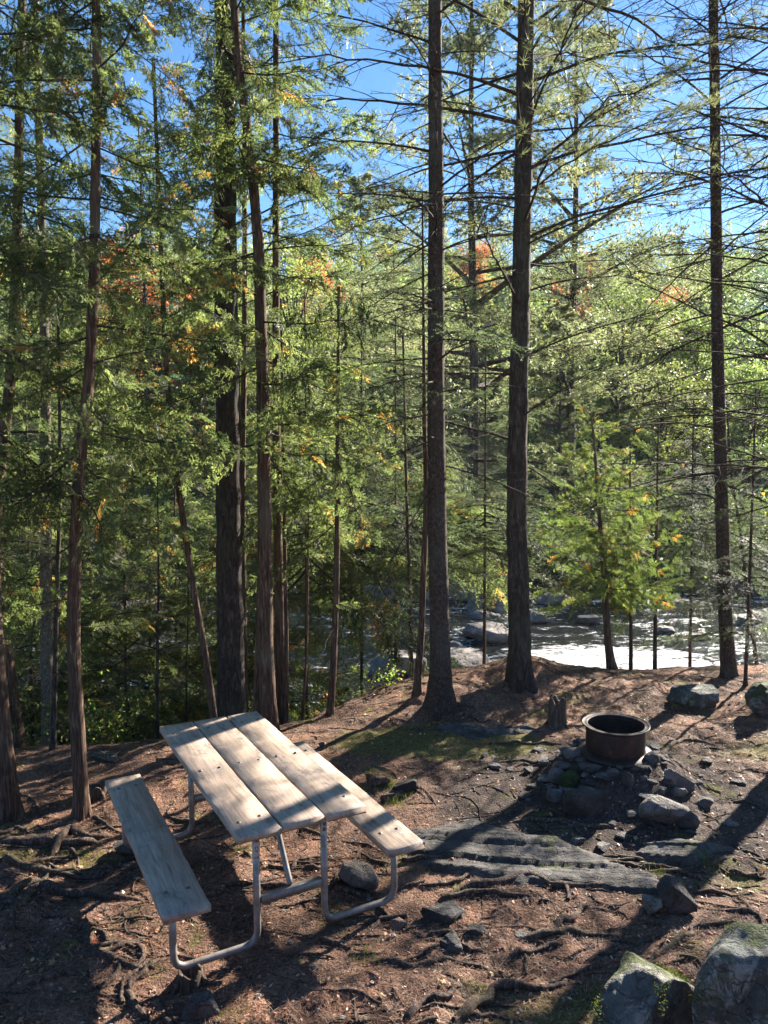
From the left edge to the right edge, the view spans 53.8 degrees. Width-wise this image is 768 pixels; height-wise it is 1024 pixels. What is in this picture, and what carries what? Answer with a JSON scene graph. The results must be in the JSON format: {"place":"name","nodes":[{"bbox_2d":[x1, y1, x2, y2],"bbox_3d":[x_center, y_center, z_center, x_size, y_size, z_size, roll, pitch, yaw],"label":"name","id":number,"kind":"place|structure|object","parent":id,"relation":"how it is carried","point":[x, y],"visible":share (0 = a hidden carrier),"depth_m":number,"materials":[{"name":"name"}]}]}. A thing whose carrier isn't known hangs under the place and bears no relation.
{"place":"outdoors","nodes":[
{"label":"outdoors","id":0,"kind":"place"},
{"bbox_2d":[0,309,767,1023],"bbox_3d":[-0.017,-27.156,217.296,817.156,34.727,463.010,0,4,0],"label":"ground","id":1,"kind":"structure","parent":0,"point":[442,773],"depth_m":5.50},
{"bbox_2d":[0,834,101,846],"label":"tree root","id":2,"kind":"object","parent":1,"relation":"on","point":[41,839],"visible":0.92,"depth_m":5.30,"materials":[{"name":"brown wood"}]},
{"bbox_2d":[0,853,103,874],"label":"tree root","id":3,"kind":"object","parent":1,"relation":"on","point":[13,859],"visible":0.94,"depth_m":4.95,"materials":[{"name":"brown wood"}]},
{"bbox_2d":[0,208,109,461],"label":"maple tree","id":4,"kind":"object","parent":1,"relation":"on","point":[65,272],"visible":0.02,"depth_m":35.23,"materials":[{"name":"green plant"}]},
{"bbox_2d":[25,969,93,989],"bbox_3d":[-1.660,2.420,3.924,0.355,0.078,0.130,-1,4,-4],"label":"tree root","id":5,"kind":"object","parent":1,"relation":"on","point":[46,976],"visible":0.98,"depth_m":3.92,"materials":[{"name":"brown wood"}]},
{"bbox_2d":[21,260,108,750],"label":"dead tree","id":6,"kind":"object","parent":1,"relation":"on","point":[53,731],"visible":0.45,"depth_m":6.97,"materials":[{"name":"wood"}]},
{"bbox_2d":[0,295,136,497],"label":"maple tree","id":7,"kind":"object","parent":1,"relation":"on","point":[79,348],"visible":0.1,"depth_m":31.38,"materials":[{"name":"green plant"}]},
{"bbox_2d":[0,0,144,747],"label":"cedar tree","id":8,"kind":"object","parent":1,"relation":"on","point":[63,628],"visible":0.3,"depth_m":8.37,"materials":[{"name":"green plant"}]},
{"bbox_2d":[7,878,145,901],"bbox_3d":[-1.896,2.366,4.711,0.880,0.115,0.277,0,4,0],"label":"tree root","id":9,"kind":"object","parent":1,"relation":"on","point":[19,886],"visible":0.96,"depth_m":4.72,"materials":[{"name":"brown wood"}]},
{"bbox_2d":[48,824,111,856],"bbox_3d":[-2.139,2.334,5.368,0.384,0.138,0.427,0,4,0],"label":"tree root","id":10,"kind":"object","parent":1,"relation":"on","point":[73,829],"visible":0.9,"depth_m":5.38,"materials":[{"name":"brown wood"}]},
{"bbox_2d":[9,466,160,745],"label":"cedar tree","id":11,"kind":"object","parent":1,"relation":"on","point":[102,645],"visible":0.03,"depth_m":11.26,"materials":[{"name":"green plant"}]},
{"bbox_2d":[0,143,177,746],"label":"hemlock tree","id":12,"kind":"object","parent":1,"relation":"on","point":[30,679],"visible":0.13,"depth_m":9.71,"materials":[{"name":"green plant"}]},
{"bbox_2d":[19,327,163,509],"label":"birch tree","id":13,"kind":"object","parent":1,"relation":"on","point":[135,368],"visible":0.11,"depth_m":36.71,"materials":[{"name":"green plant"}]},
{"bbox_2d":[12,363,170,740],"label":"hemlock tree","id":14,"kind":"object","parent":1,"relation":"on","point":[90,570],"visible":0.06,"depth_m":12.43,"materials":[{"name":"green plant"}]},
{"bbox_2d":[0,0,188,747],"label":"cedar tree","id":15,"kind":"object","parent":1,"relation":"on","point":[15,332],"visible":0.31,"depth_m":7.17,"materials":[{"name":"green plant"}]},
{"bbox_2d":[0,0,200,746],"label":"tree","id":16,"kind":"object","parent":1,"relation":"on","point":[46,652],"visible":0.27,"depth_m":7.61,"materials":[{"name":"green plant"}]},
{"bbox_2d":[0,0,209,824],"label":"cedar tree","id":17,"kind":"object","parent":1,"relation":"on","point":[11,808],"visible":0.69,"depth_m":5.59,"materials":[{"name":"green plant"}]},
{"bbox_2d":[80,948,142,970],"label":"tree root","id":18,"kind":"object","parent":1,"relation":"on","point":[109,955],"visible":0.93,"depth_m":4.06,"materials":[{"name":"brown wood"}]},
{"bbox_2d":[11,348,217,744],"bbox_3d":[-3.650,1.592,10.564,3.341,7.645,3.350,0,4,0],"label":"cedar tree","id":19,"kind":"object","parent":1,"relation":"on","point":[87,680],"visible":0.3,"depth_m":10.39,"materials":[{"name":"green plant"}]},
{"bbox_2d":[55,225,206,466],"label":"maple tree","id":20,"kind":"object","parent":1,"relation":"on","point":[107,286],"visible":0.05,"depth_m":42.34,"materials":[{"name":"green plant"}]},
{"bbox_2d":[0,0,279,820],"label":"cedar tree","id":21,"kind":"object","parent":1,"relation":"on","point":[83,443],"visible":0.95,"depth_m":5.45,"materials":[{"name":"green plant"}]},
{"bbox_2d":[37,448,245,740],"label":"hemlock sapling","id":22,"kind":"object","parent":1,"relation":"on","point":[157,685],"visible":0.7,"depth_m":8.09,"materials":[{"name":"green plant"}]},
{"bbox_2d":[61,43,236,718],"bbox_3d":[-2.114,-0.876,7.174,1.553,7.007,1.556,-4,5,-39],"label":"cedar tree","id":23,"kind":"object","parent":1,"relation":"on","point":[165,379],"visible":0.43,"depth_m":7.20,"materials":[{"name":"green plant"}]},
{"bbox_2d":[81,429,216,738],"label":"hemlock tree","id":24,"kind":"object","parent":1,"relation":"on","point":[149,643],"visible":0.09,"depth_m":13.30,"materials":[{"name":"green plant"}]},
{"bbox_2d":[84,271,215,486],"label":"maple tree","id":25,"kind":"object","parent":1,"relation":"on","point":[159,366],"visible":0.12,"depth_m":40.25,"materials":[{"name":"green plant"}]},
{"bbox_2d":[99,112,212,501],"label":"fir tree","id":26,"kind":"object","parent":1,"relation":"on","point":[144,289],"visible":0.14,"depth_m":37.21,"materials":[{"name":"green plant"}]},
{"bbox_2d":[134,572,216,740],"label":"hemlock sapling","id":27,"kind":"object","parent":1,"relation":"on","point":[169,663],"visible":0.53,"depth_m":8.91,"materials":[{"name":"green plant"}]},
{"bbox_2d":[57,391,300,744],"bbox_3d":[-3.211,1.655,11.555,3.967,6.988,3.587,3,6,43],"label":"cedar tree","id":28,"kind":"object","parent":1,"relation":"on","point":[172,568],"visible":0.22,"depth_m":11.51,"materials":[{"name":"green plant"}]},
{"bbox_2d":[169,959,208,997],"bbox_3d":[-1.000,2.423,3.933,0.305,0.147,0.268,0,4,0],"label":"tree stump","id":29,"kind":"object","parent":1,"relation":"on","point":[189,980],"visible":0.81,"depth_m":3.87,"materials":[{"name":"brown wood"}]},
{"bbox_2d":[182,990,219,1021],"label":"stone","id":30,"kind":"object","parent":1,"relation":"on","point":[199,1006],"visible":0.89,"depth_m":3.67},
{"bbox_2d":[108,398,326,732],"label":"hemlock tree","id":31,"kind":"object","parent":1,"relation":"on","point":[208,621],"visible":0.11,"depth_m":12.38,"materials":[{"name":"green plant"}]},
{"bbox_2d":[168,2,304,711],"bbox_3d":[-1.581,-1.409,8.314,1.527,9.350,2.198,0,4,0],"label":"cedar tree","id":32,"kind":"object","parent":1,"relation":"on","point":[247,534],"visible":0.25,"depth_m":8.25,"materials":[{"name":"green plant"}]},
{"bbox_2d":[9,649,467,745],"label":"undergrowth","id":33,"kind":"object","parent":1,"relation":"on","point":[123,718],"visible":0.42,"depth_m":7.56,"materials":[{"name":"green plant"}]},
{"bbox_2d":[112,0,367,717],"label":"pine tree","id":34,"kind":"object","parent":1,"relation":"on","point":[232,697],"visible":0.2,"depth_m":7.82,"materials":[{"name":"green plant"}]},
{"bbox_2d":[85,0,404,730],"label":"cedar tree","id":35,"kind":"object","parent":1,"relation":"on","point":[264,697],"visible":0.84,"depth_m":7.00,"materials":[{"name":"green plant"}]},
{"bbox_2d":[197,370,300,512],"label":"birch tree","id":36,"kind":"object","parent":1,"relation":"on","point":[249,392],"visible":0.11,"depth_m":32.40,"materials":[{"name":"green plant"}]},
{"bbox_2d":[146,402,376,723],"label":"cedar tree","id":37,"kind":"object","parent":1,"relation":"on","point":[293,644],"visible":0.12,"depth_m":10.84,"materials":[{"name":"green plant"}]},
{"bbox_2d":[105,711,424,969],"bbox_3d":[-0.852,1.950,4.823,1.493,0.751,1.835,-3,5,-28],"label":"picnic table","id":38,"kind":"object","parent":1,"relation":"on","point":[255,777],"visible":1,"depth_m":4.42,"materials":[{"name":"brown wood"}]},
{"bbox_2d":[149,0,382,724],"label":"cedar tree","id":39,"kind":"object","parent":1,"relation":"on","point":[277,212],"visible":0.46,"depth_m":8.00,"materials":[{"name":"green plant"}]},
{"bbox_2d":[150,293,429,719],"bbox_3d":[-1.059,0.615,9.956,3.704,6.750,2.978,0,4,0],"label":"cedar tree","id":40,"kind":"object","parent":1,"relation":"on","point":[347,551],"visible":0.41,"depth_m":9.55,"materials":[{"name":"green plant"}]},
{"bbox_2d":[240,295,348,723],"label":"young cedar","id":41,"kind":"object","parent":1,"relation":"on","point":[286,672],"visible":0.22,"depth_m":8.08,"materials":[{"name":"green plant"}]},
{"bbox_2d":[238,238,371,447],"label":"birch tree","id":42,"kind":"object","parent":1,"relation":"on","point":[305,269],"visible":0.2,"depth_m":47.27,"materials":[{"name":"green plant"}]},
{"bbox_2d":[284,256,347,356],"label":"maple tree","id":43,"kind":"object","parent":1,"relation":"on","point":[324,275],"visible":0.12,"depth_m":58.45,"materials":[{"name":"green plant"}]},
{"bbox_2d":[280,449,359,720],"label":"sapling","id":44,"kind":"object","parent":1,"relation":"on","point":[307,608],"visible":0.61,"depth_m":7.96,"materials":[{"name":"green plant"}]},
{"bbox_2d":[245,286,426,715],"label":"young cedar","id":45,"kind":"object","parent":1,"relation":"on","point":[330,710],"visible":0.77,"depth_m":7.68,"materials":[{"name":"green plant"}]},
{"bbox_2d":[280,353,393,483],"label":"birch tree","id":46,"kind":"object","parent":1,"relation":"on","point":[343,429],"visible":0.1,"depth_m":32.92,"materials":[{"name":"green plant"}]},
{"bbox_2d":[337,861,378,888],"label":"stone","id":47,"kind":"object","parent":1,"relation":"on","point":[359,875],"visible":0.94,"depth_m":4.71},
{"bbox_2d":[292,171,427,496],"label":"pine tree","id":48,"kind":"object","parent":1,"relation":"on","point":[365,178],"visible":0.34,"depth_m":38.59,"materials":[{"name":"green plant"}]},
{"bbox_2d":[246,302,498,710],"bbox_3d":[-0.259,0.645,10.282,3.661,6.950,4.093,0,4,0],"label":"hemlock tree","id":49,"kind":"object","parent":1,"relation":"on","point":[372,591],"visible":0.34,"depth_m":9.87,"materials":[{"name":"green plant"}]},
{"bbox_2d":[0,658,765,1023],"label":"pebbles","id":50,"kind":"object","parent":1,"relation":"on","point":[314,966],"visible":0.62,"depth_m":4.57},
{"bbox_2d":[0,660,765,1023],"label":"fallen leaves","id":51,"kind":"object","parent":1,"relation":"on","point":[52,962],"visible":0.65,"depth_m":4.55,"materials":[{"name":"brown plant"}]},
{"bbox_2d":[0,210,767,485],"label":"hillside wood","id":52,"kind":"object","parent":1,"relation":"on","point":[755,272],"visible":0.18,"depth_m":60.72,"materials":[{"name":"green plant"}]},
{"bbox_2d":[0,793,767,1023],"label":"root mat","id":53,"kind":"object","parent":1,"relation":"on","point":[116,944],"visible":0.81,"depth_m":4.44,"materials":[{"name":"brown wood"}]},
{"bbox_2d":[340,224,427,448],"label":"pine tree","id":54,"kind":"object","parent":1,"relation":"on","point":[393,267],"visible":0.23,"depth_m":48.75,"materials":[{"name":"green plant"}]},
{"bbox_2d":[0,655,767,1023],"bbox_3d":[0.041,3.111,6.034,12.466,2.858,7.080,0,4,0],"label":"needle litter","id":55,"kind":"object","parent":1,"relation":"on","point":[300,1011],"visible":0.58,"depth_m":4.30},
{"bbox_2d":[0,656,767,1023],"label":"twigs","id":56,"kind":"object","parent":1,"relation":"on","point":[36,896],"visible":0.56,"depth_m":4.76,"materials":[{"name":"brown wood"}]},
{"bbox_2d":[0,659,767,1023],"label":"bark chips","id":57,"kind":"object","parent":1,"relation":"on","point":[398,883],"visible":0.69,"depth_m":4.54,"materials":[{"name":"bark"}]},
{"bbox_2d":[4,482,767,598],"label":"bank shrubs","id":58,"kind":"object","parent":1,"relation":"on","point":[213,524],"visible":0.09,"depth_m":27.26,"materials":[{"name":"green plant"}]},
{"bbox_2d":[274,315,540,679],"bbox_3d":[0.450,0.796,11.707,4.133,7.550,4.107,0,4,0],"label":"hemlock tree","id":59,"kind":"object","parent":1,"relation":"on","point":[395,547],"visible":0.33,"depth_m":11.25,"materials":[{"name":"green plant"}]},
{"bbox_2d":[307,161,507,697],"bbox_3d":[0.516,-0.499,7.886,2.242,5.612,1.546,-4,5,-37],"label":"young hemlock","id":60,"kind":"object","parent":1,"relation":"on","point":[417,689],"visible":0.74,"depth_m":7.82,"materials":[{"name":"green plant"}]},
{"bbox_2d":[250,0,591,721],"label":"spruce tree","id":61,"kind":"object","parent":1,"relation":"on","point":[439,702],"visible":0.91,"depth_m":7.41,"materials":[{"name":"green plant"}]},
{"bbox_2d":[353,335,497,675],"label":"young hemlock","id":62,"kind":"object","parent":1,"relation":"on","point":[406,511],"visible":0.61,"depth_m":9.62,"materials":[{"name":"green plant"}]},
{"bbox_2d":[402,981,461,1022],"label":"tree root","id":63,"kind":"object","parent":1,"relation":"on","point":[413,1009],"visible":0.98,"depth_m":3.69,"materials":[{"name":"brown wood"}]},
{"bbox_2d":[369,955,496,972],"bbox_3d":[0.249,2.388,3.982,0.696,0.093,0.109,0,4,5],"label":"tree root","id":64,"kind":"object","parent":1,"relation":"on","point":[401,963],"visible":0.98,"depth_m":3.98,"materials":[{"name":"brown wood"}]},
{"bbox_2d":[346,454,538,664],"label":"cedar tree","id":65,"kind":"object","parent":1,"relation":"on","point":[455,515],"visible":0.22,"depth_m":13.28,"materials":[{"name":"green plant"}]},
{"bbox_2d":[420,900,464,923],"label":"stone","id":66,"kind":"object","parent":1,"relation":"on","point":[446,912],"visible":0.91,"depth_m":4.39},
{"bbox_2d":[445,241,499,331],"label":"maple tree","id":67,"kind":"object","parent":1,"relation":"on","point":[480,259],"visible":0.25,"depth_m":67.90,"materials":[{"name":"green plant"}]},
{"bbox_2d":[417,722,545,739],"bbox_3d":[0.956,2.150,7.367,1.743,0.190,0.655,0,4,0],"label":"rock outcrop","id":68,"kind":"object","parent":1,"relation":"on","point":[471,731],"visible":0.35,"depth_m":7.33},
{"bbox_2d":[436,888,536,903],"bbox_3d":[0.619,2.346,4.631,0.626,0.077,0.089,-1,4,-4],"label":"tree root","id":69,"kind":"object","parent":1,"relation":"on","point":[451,895],"visible":0.97,"depth_m":4.62,"materials":[{"name":"brown wood"}]},
{"bbox_2d":[293,0,709,582],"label":"pine tree","id":70,"kind":"object","parent":1,"relation":"on","point":[476,142],"visible":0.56,"depth_m":24.68,"materials":[{"name":"green plant"}]},
{"bbox_2d":[240,0,767,693],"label":"pine tree","id":71,"kind":"object","parent":1,"relation":"on","point":[520,678],"visible":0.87,"depth_m":8.01,"materials":[{"name":"green plant"}]},
{"bbox_2d":[377,355,637,664],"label":"hemlock tree","id":72,"kind":"object","parent":1,"relation":"on","point":[460,506],"visible":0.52,"depth_m":11.73,"materials":[{"name":"green plant"}]},
{"bbox_2d":[452,978,568,1023],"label":"tree root","id":73,"kind":"object","parent":1,"relation":"on","point":[470,1005],"visible":0.99,"depth_m":3.79,"materials":[{"name":"brown wood"}]},
{"bbox_2d":[442,871,602,894],"bbox_3d":[1.010,2.341,4.742,1.315,0.113,0.234,0,4,0],"label":"tree root","id":74,"kind":"object","parent":1,"relation":"on","point":[486,882],"visible":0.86,"depth_m":4.72,"materials":[{"name":"brown wood"}]},
{"bbox_2d":[407,818,658,895],"bbox_3d":[0.893,2.303,5.149,2.000,0.215,1.337,0,4,0],"label":"rock outcrop","id":75,"kind":"object","parent":1,"relation":"on","point":[491,847],"visible":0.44,"depth_m":5.02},
{"bbox_2d":[545,693,569,730],"bbox_3d":[1.714,1.998,7.557,0.391,0.383,0.371,0,4,0],"label":"tree stump","id":76,"kind":"object","parent":1,"relation":"on","point":[557,715],"visible":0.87,"depth_m":7.49,"materials":[{"name":"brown wood"}]},
{"bbox_2d":[383,0,742,537],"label":"pine tree","id":77,"kind":"object","parent":1,"relation":"on","point":[573,294],"visible":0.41,"depth_m":26.99,"materials":[{"name":"green plant"}]},
{"bbox_2d":[510,816,621,829],"bbox_3d":[1.315,2.279,5.528,0.838,0.080,0.108,0,4,12],"label":"tree root","id":78,"kind":"object","parent":1,"relation":"on","point":[532,818],"visible":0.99,"depth_m":5.54,"materials":[{"name":"brown wood"}]},
{"bbox_2d":[522,926,630,941],"bbox_3d":[1.067,2.364,4.243,0.648,0.087,0.098,-1,4,-3],"label":"tree root","id":79,"kind":"object","parent":1,"relation":"on","point":[540,933],"visible":0.97,"depth_m":4.24,"materials":[{"name":"brown wood"}]},
{"bbox_2d":[562,786,609,817],"bbox_3d":[1.495,2.181,5.606,0.351,0.278,0.149,0,4,8],"label":"stone","id":80,"kind":"object","parent":1,"relation":"on","point":[586,802],"visible":0.94,"depth_m":5.57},
{"bbox_2d":[487,303,697,574],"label":"pine tree","id":81,"kind":"object","parent":1,"relation":"on","point":[568,316],"visible":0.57,"depth_m":26.52,"materials":[{"name":"green plant"}]},
{"bbox_2d":[532,398,679,669],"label":"young cedar","id":82,"kind":"object","parent":1,"relation":"on","point":[601,549],"visible":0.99,"depth_m":9.48,"materials":[{"name":"green plant"}]},
{"bbox_2d":[481,738,746,851],"bbox_3d":[1.945,2.093,6.214,1.872,0.305,1.852,-2,4,-16],"label":"rubble","id":83,"kind":"object","parent":1,"relation":"on","point":[603,846],"visible":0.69,"depth_m":5.95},
{"bbox_2d":[577,712,651,767],"bbox_3d":[1.897,1.852,6.194,0.608,0.251,0.607,0,4,0],"label":"fire ring","id":84,"kind":"object","parent":83,"relation":"on","point":[613,739],"visible":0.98,"depth_m":6.05,"materials":[{"name":"metal"}]},
{"bbox_2d":[540,281,701,494],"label":"maple tree","id":85,"kind":"object","parent":1,"relation":"on","point":[623,311],"visible":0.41,"depth_m":39.01,"materials":[{"name":"green plant"}]},
{"bbox_2d":[581,448,671,669],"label":"sapling","id":86,"kind":"object","parent":1,"relation":"on","point":[629,615],"visible":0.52,"depth_m":10.27,"materials":[{"name":"green plant"}]},
{"bbox_2d":[592,951,693,1023],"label":"boulder","id":87,"kind":"object","parent":1,"relation":"on","point":[629,993],"visible":0.94,"depth_m":3.26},
{"bbox_2d":[605,421,698,668],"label":"sapling","id":88,"kind":"object","parent":1,"relation":"on","point":[654,566],"visible":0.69,"depth_m":10.03,"materials":[{"name":"green plant"}]},
{"bbox_2d":[551,0,767,677],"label":"spruce tree","id":89,"kind":"object","parent":1,"relation":"on","point":[728,665],"visible":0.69,"depth_m":8.87,"materials":[{"name":"green plant"}]},
{"bbox_2d":[637,795,689,824],"bbox_3d":[2.033,2.169,5.496,0.385,0.211,0.210,-1,4,-3],"label":"stone","id":90,"kind":"object","parent":1,"relation":"on","point":[661,809],"visible":1,"depth_m":5.43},
{"bbox_2d":[568,400,767,666],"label":"hemlock tree","id":91,"kind":"object","parent":1,"relation":"on","point":[701,536],"visible":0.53,"depth_m":12.29,"materials":[{"name":"green plant"}]},
{"bbox_2d":[605,358,732,507],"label":"birch tree","id":92,"kind":"object","parent":1,"relation":"on","point":[663,455],"visible":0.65,"depth_m":35.23,"materials":[{"name":"green plant"}]},
{"bbox_2d":[577,0,767,539],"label":"spruce tree","id":93,"kind":"object","parent":1,"relation":"on","point":[755,71],"visible":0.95,"depth_m":7.33,"materials":[{"name":"green plant"}]},
{"bbox_2d":[657,875,697,914],"bbox_3d":[1.691,2.255,4.430,0.232,0.225,0.212,20,-4,-23],"label":"boulder","id":94,"kind":"object","parent":1,"relation":"on","point":[676,898],"visible":1,"depth_m":4.38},
{"bbox_2d":[634,837,734,865],"bbox_3d":[2.084,2.333,5.140,1.074,0.168,0.664,0,4,0],"label":"rock outcrop","id":95,"kind":"object","parent":1,"relation":"on","point":[680,851],"visible":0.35,"depth_m":5.09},
{"bbox_2d":[666,684,719,708],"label":"stone","id":96,"kind":"object","parent":1,"relation":"on","point":[701,696],"visible":0.94,"depth_m":8.06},
{"bbox_2d":[633,398,767,664],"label":"young hemlock","id":97,"kind":"object","parent":1,"relation":"on","point":[757,559],"visible":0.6,"depth_m":11.09,"materials":[{"name":"green plant"}]},
{"bbox_2d":[638,389,767,686],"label":"young hemlock","id":98,"kind":"object","parent":1,"relation":"on","point":[747,616],"visible":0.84,"depth_m":8.64,"materials":[{"name":"green plant"}]},
{"bbox_2d":[653,312,758,487],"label":"maple tree","id":99,"kind":"object","parent":1,"relation":"on","point":[695,356],"visible":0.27,"depth_m":41.15,"materials":[{"name":"green plant"}]},
{"bbox_2d":[692,922,767,1023],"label":"boulder","id":100,"kind":"object","parent":1,"relation":"on","point":[736,957],"visible":1,"depth_m":3.00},
{"bbox_2d":[699,358,767,498],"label":"maple tree","id":101,"kind":"object","parent":1,"relation":"on","point":[744,376],"visible":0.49,"depth_m":33.43,"materials":[{"name":"green plant"}]},
{"bbox_2d":[744,680,767,716],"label":"stone","id":102,"kind":"object","parent":1,"relation":"on","point":[756,697],"visible":0.98,"depth_m":7.61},
{"bbox_2d":[0,0,767,308],"label":"sky","id":103,"kind":"structure","parent":0,"point":[370,79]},
{"bbox_2d":[2,690,766,1023],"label":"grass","id":104,"kind":"structure","parent":0,"point":[678,974],"depth_m":4.81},
{"bbox_2d":[8,590,767,746],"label":"river water","id":105,"kind":"structure","parent":0,"point":[562,637],"depth_m":19.39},
{"bbox_2d":[363,649,426,676],"bbox_3d":[0.221,3.503,16.686,1.404,0.870,0.921,-1,4,-6],"label":"river rock","id":106,"kind":"object","parent":105,"relation":"in","point":[374,665],"visible":0.3,"depth_m":16.35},
{"bbox_2d":[450,647,490,668],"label":"river rock","id":107,"kind":"object","parent":105,"relation":"in","point":[473,657],"visible":0.35,"depth_m":16.79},
{"bbox_2d":[462,621,507,643],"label":"river rock","id":108,"kind":"object","parent":105,"relation":"on","point":[493,633],"visible":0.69,"depth_m":19.19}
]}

